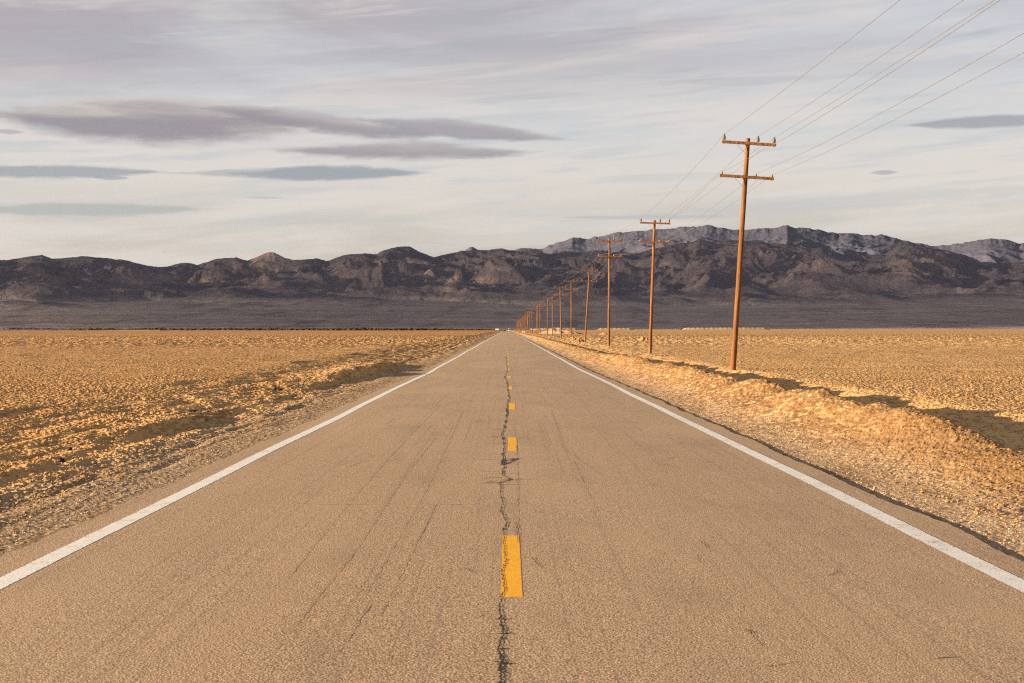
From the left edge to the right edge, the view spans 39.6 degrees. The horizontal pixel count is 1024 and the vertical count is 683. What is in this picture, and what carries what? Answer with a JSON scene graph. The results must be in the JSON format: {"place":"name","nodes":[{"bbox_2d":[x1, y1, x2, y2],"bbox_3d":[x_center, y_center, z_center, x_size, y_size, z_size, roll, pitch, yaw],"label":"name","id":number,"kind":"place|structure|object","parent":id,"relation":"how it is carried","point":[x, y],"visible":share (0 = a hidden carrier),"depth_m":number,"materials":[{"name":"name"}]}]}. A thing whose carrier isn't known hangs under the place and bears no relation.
{"place":"outdoors","nodes":[
{"label":"outdoors","id":0,"kind":"place"},
{"bbox_2d":[0,330,1023,682],"bbox_3d":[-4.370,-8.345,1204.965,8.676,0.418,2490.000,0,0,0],"label":"road","id":1,"kind":"structure","parent":0,"point":[632,580],"depth_m":11.15,"materials":[{"name":"grey asphalt"}]},
{"bbox_2d":[0,334,497,588],"bbox_3d":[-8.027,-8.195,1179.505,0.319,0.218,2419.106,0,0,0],"label":"edge line marking","id":2,"kind":"object","parent":1,"relation":"on","point":[32,567],"visible":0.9,"depth_m":14.93,"materials":[{"name":"white paint"}]},
{"bbox_2d":[286,372,596,664],"bbox_3d":[-0.104,1.640,38.771,5.146,0.247,61.835,0,0,4],"label":"scrape surface","id":3,"kind":"object","parent":1,"relation":"on","point":[404,525],"visible":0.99,"depth_m":13.78,"materials":[{"name":"grey asphalt"}]},
{"bbox_2d":[484,359,526,682],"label":"road crack surface","id":4,"kind":"object","parent":1,"relation":"on","point":[500,666],"visible":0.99,"depth_m":9.62,"materials":[{"name":"black asphalt"}]},
{"bbox_2d":[501,536,522,596],"bbox_3d":[-0.005,1.757,11.321,0.156,0.004,2.950,0,0,0],"label":"dash marking","id":5,"kind":"object","parent":1,"relation":"on","point":[511,572],"visible":1,"depth_m":11.01,"materials":[{"name":"yellow paint"}]},
{"bbox_2d":[509,403,514,408],"bbox_3d":[-0.001,1.625,35.701,0.154,0.006,2.950,0,0,0],"label":"dash marking","id":6,"kind":"object","parent":1,"relation":"on","point":[511,405],"visible":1,"depth_m":35.81,"materials":[{"name":"yellow paint"}]},
{"bbox_2d":[508,437,516,450],"bbox_3d":[0.006,1.691,23.511,0.156,0.010,2.950,0,0,0],"label":"dash marking","id":7,"kind":"object","parent":1,"relation":"on","point":[512,442],"visible":1,"depth_m":23.58,"materials":[{"name":"yellow paint"}]},
{"bbox_2d":[353,456,955,665],"bbox_3d":[-0.002,1.691,23.963,5.117,0.096,32.288,0,0,0],"label":"hairline crack surface","id":8,"kind":"object","parent":1,"relation":"on","point":[504,460],"visible":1,"depth_m":12.28,"materials":[{"name":"grey asphalt"}]},
{"bbox_2d":[516,334,1023,592],"bbox_3d":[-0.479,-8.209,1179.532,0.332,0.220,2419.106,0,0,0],"label":"edge line marking","id":9,"kind":"object","parent":1,"relation":"on","point":[1004,576],"visible":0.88,"depth_m":14.60,"materials":[{"name":"white paint"}]},
{"bbox_2d":[0,329,1023,560],"bbox_3d":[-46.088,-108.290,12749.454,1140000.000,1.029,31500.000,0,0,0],"label":"ground","id":10,"kind":"structure","parent":0,"point":[976,352],"depth_m":39.09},
{"bbox_2d":[56,457,64,462],"bbox_3d":[-6.441,1.703,20.288,0.120,0.100,0.101,0,0,0],"label":"stone","id":11,"kind":"object","parent":10,"relation":"on","point":[60,459],"visible":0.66,"depth_m":20.26,"materials":[{"name":"grey stone"}]},
{"bbox_2d":[122,330,161,330],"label":"spoil bank","id":12,"kind":"structure","parent":10,"relation":"on","point":[141,330],"depth_m":2461.31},
{"bbox_2d":[2,327,494,329],"bbox_3d":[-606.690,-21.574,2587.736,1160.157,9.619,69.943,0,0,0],"label":"scrub","id":13,"kind":"object","parent":10,"relation":"on","point":[310,328],"visible":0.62,"depth_m":2561.06,"materials":[{"name":"brown plant"}]},
{"bbox_2d":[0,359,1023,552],"bbox_3d":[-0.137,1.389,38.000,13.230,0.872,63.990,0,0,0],"label":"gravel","id":14,"kind":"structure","parent":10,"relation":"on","point":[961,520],"depth_m":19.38,"materials":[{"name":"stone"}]},
{"bbox_2d":[0,353,1023,528],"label":"clods","id":15,"kind":"object","parent":10,"relation":"on","point":[895,460],"visible":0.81,"depth_m":26.74,"materials":[{"name":"brown soil"}]},
{"bbox_2d":[547,298,551,335],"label":"utility pole","id":16,"kind":"object","parent":10,"relation":"on","point":[547,316],"visible":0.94,"depth_m":366.89,"materials":[{"name":"brown wood"}]},
{"bbox_2d":[552,294,552,335],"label":"utility pole","id":17,"kind":"object","parent":10,"relation":"on","point":[552,314],"visible":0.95,"depth_m":323.89,"materials":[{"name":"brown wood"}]},
{"bbox_2d":[538,328,570,333],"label":"sand mound","id":18,"kind":"object","parent":10,"relation":"on","point":[556,330],"visible":0.73,"depth_m":557.96,"materials":[{"name":"beige sand"}]},
{"bbox_2d":[537,328,577,329],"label":"spoil bank","id":19,"kind":"structure","parent":10,"relation":"on","point":[562,328],"depth_m":2515.00,"materials":[{"name":"beige soil"}]},
{"bbox_2d":[555,287,565,337],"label":"utility pole","id":20,"kind":"object","parent":10,"relation":"on","point":[560,295],"visible":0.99,"depth_m":272.40,"materials":[{"name":"brown wood"}]},
{"bbox_2d":[565,279,577,337],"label":"utility pole","id":21,"kind":"object","parent":10,"relation":"on","point":[571,281],"visible":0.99,"depth_m":228.89,"materials":[{"name":"brown wood"}]},
{"bbox_2d":[562,331,581,333],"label":"dirt pile","id":22,"kind":"object","parent":10,"relation":"on","point":[573,332],"visible":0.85,"depth_m":499.14,"materials":[{"name":"beige soil"}]},
{"bbox_2d":[573,338,584,342],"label":"rubble heap","id":23,"kind":"object","parent":10,"relation":"on","point":[578,340],"visible":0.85,"depth_m":182.81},
{"bbox_2d":[581,268,597,341],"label":"utility pole","id":24,"kind":"object","parent":10,"relation":"on","point":[592,271],"visible":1,"depth_m":188.91,"materials":[{"name":"brown wood"}]},
{"bbox_2d":[598,237,621,345],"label":"utility pole","id":25,"kind":"object","parent":10,"relation":"on","point":[609,256],"visible":0.98,"depth_m":144.90,"materials":[{"name":"brown wood"}]},
{"bbox_2d":[598,328,631,329],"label":"spoil bank","id":26,"kind":"structure","parent":10,"relation":"on","point":[615,329],"depth_m":2513.81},
{"bbox_2d":[639,218,669,352],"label":"utility pole","id":27,"kind":"object","parent":10,"relation":"on","point":[654,223],"visible":0.98,"depth_m":103.11,"materials":[{"name":"brown wood"}]},
{"bbox_2d":[635,329,680,329],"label":"spoil bank","id":28,"kind":"structure","parent":10,"relation":"on","point":[658,329],"depth_m":2515.44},
{"bbox_2d":[682,327,767,329],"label":"spoil bank","id":29,"kind":"structure","parent":10,"relation":"on","point":[744,328],"depth_m":2513.81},
{"bbox_2d":[720,134,775,370],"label":"utility pole","id":30,"kind":"object","parent":10,"relation":"on","point":[745,176],"visible":0.94,"depth_m":65.40,"materials":[{"name":"brown wood"}]},
{"bbox_2d":[535,0,899,303],"bbox_3d":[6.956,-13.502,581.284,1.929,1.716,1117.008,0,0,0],"label":"power line","id":31,"kind":"object","parent":30,"relation":"attached to","point":[767,102],"visible":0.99,"depth_m":50.74,"materials":[{"name":"grey metal"}]},
{"bbox_2d":[519,0,999,320],"bbox_3d":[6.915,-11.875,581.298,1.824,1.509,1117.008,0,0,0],"label":"power line","id":32,"kind":"object","parent":30,"relation":"attached to","point":[840,104],"visible":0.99,"depth_m":38.05,"materials":[{"name":"grey metal"}]},
{"bbox_2d":[565,0,962,285],"bbox_3d":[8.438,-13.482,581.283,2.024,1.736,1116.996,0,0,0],"label":"power line","id":33,"kind":"object","parent":30,"relation":"attached to","point":[817,98],"visible":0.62,"depth_m":49.30,"materials":[{"name":"grey metal"}]},
{"bbox_2d":[521,33,1023,320],"bbox_3d":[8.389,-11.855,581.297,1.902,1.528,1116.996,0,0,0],"label":"power line","id":34,"kind":"object","parent":30,"relation":"attached to","point":[861,123],"visible":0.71,"depth_m":41.69,"materials":[{"name":"grey metal"}]},
{"bbox_2d":[565,0,993,286],"bbox_3d":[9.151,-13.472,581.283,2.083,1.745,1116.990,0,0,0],"label":"power line","id":35,"kind":"object","parent":30,"relation":"attached to","point":[840,97],"visible":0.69,"depth_m":48.33,"materials":[{"name":"grey metal"}]},
{"bbox_2d":[570,52,1023,293],"bbox_3d":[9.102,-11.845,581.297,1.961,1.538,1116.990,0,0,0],"label":"power line","id":36,"kind":"object","parent":30,"relation":"attached to","point":[857,137],"visible":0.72,"depth_m":44.88,"materials":[{"name":"grey metal"}]},
{"bbox_2d":[769,328,1017,329],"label":"spoil bank","id":37,"kind":"structure","parent":10,"relation":"on","point":[855,329],"depth_m":2511.68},
{"bbox_2d":[0,239,1023,330],"bbox_3d":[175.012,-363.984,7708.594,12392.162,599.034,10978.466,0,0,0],"label":"mountains","id":38,"kind":"structure","parent":0,"point":[899,286],"depth_m":5736.75,"materials":[{"name":"grey stone"}]},
{"bbox_2d":[0,0,1023,266],"label":"sky","id":39,"kind":"structure","parent":0,"point":[156,133],"materials":[{"name":"grey"}]},
{"bbox_2d":[465,225,1023,263],"bbox_3d":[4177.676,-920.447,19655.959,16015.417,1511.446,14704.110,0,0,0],"label":"mountains","id":40,"kind":"structure","parent":0,"point":[1000,251],"depth_m":19672.28,"materials":[{"name":"stone"}]}
]}

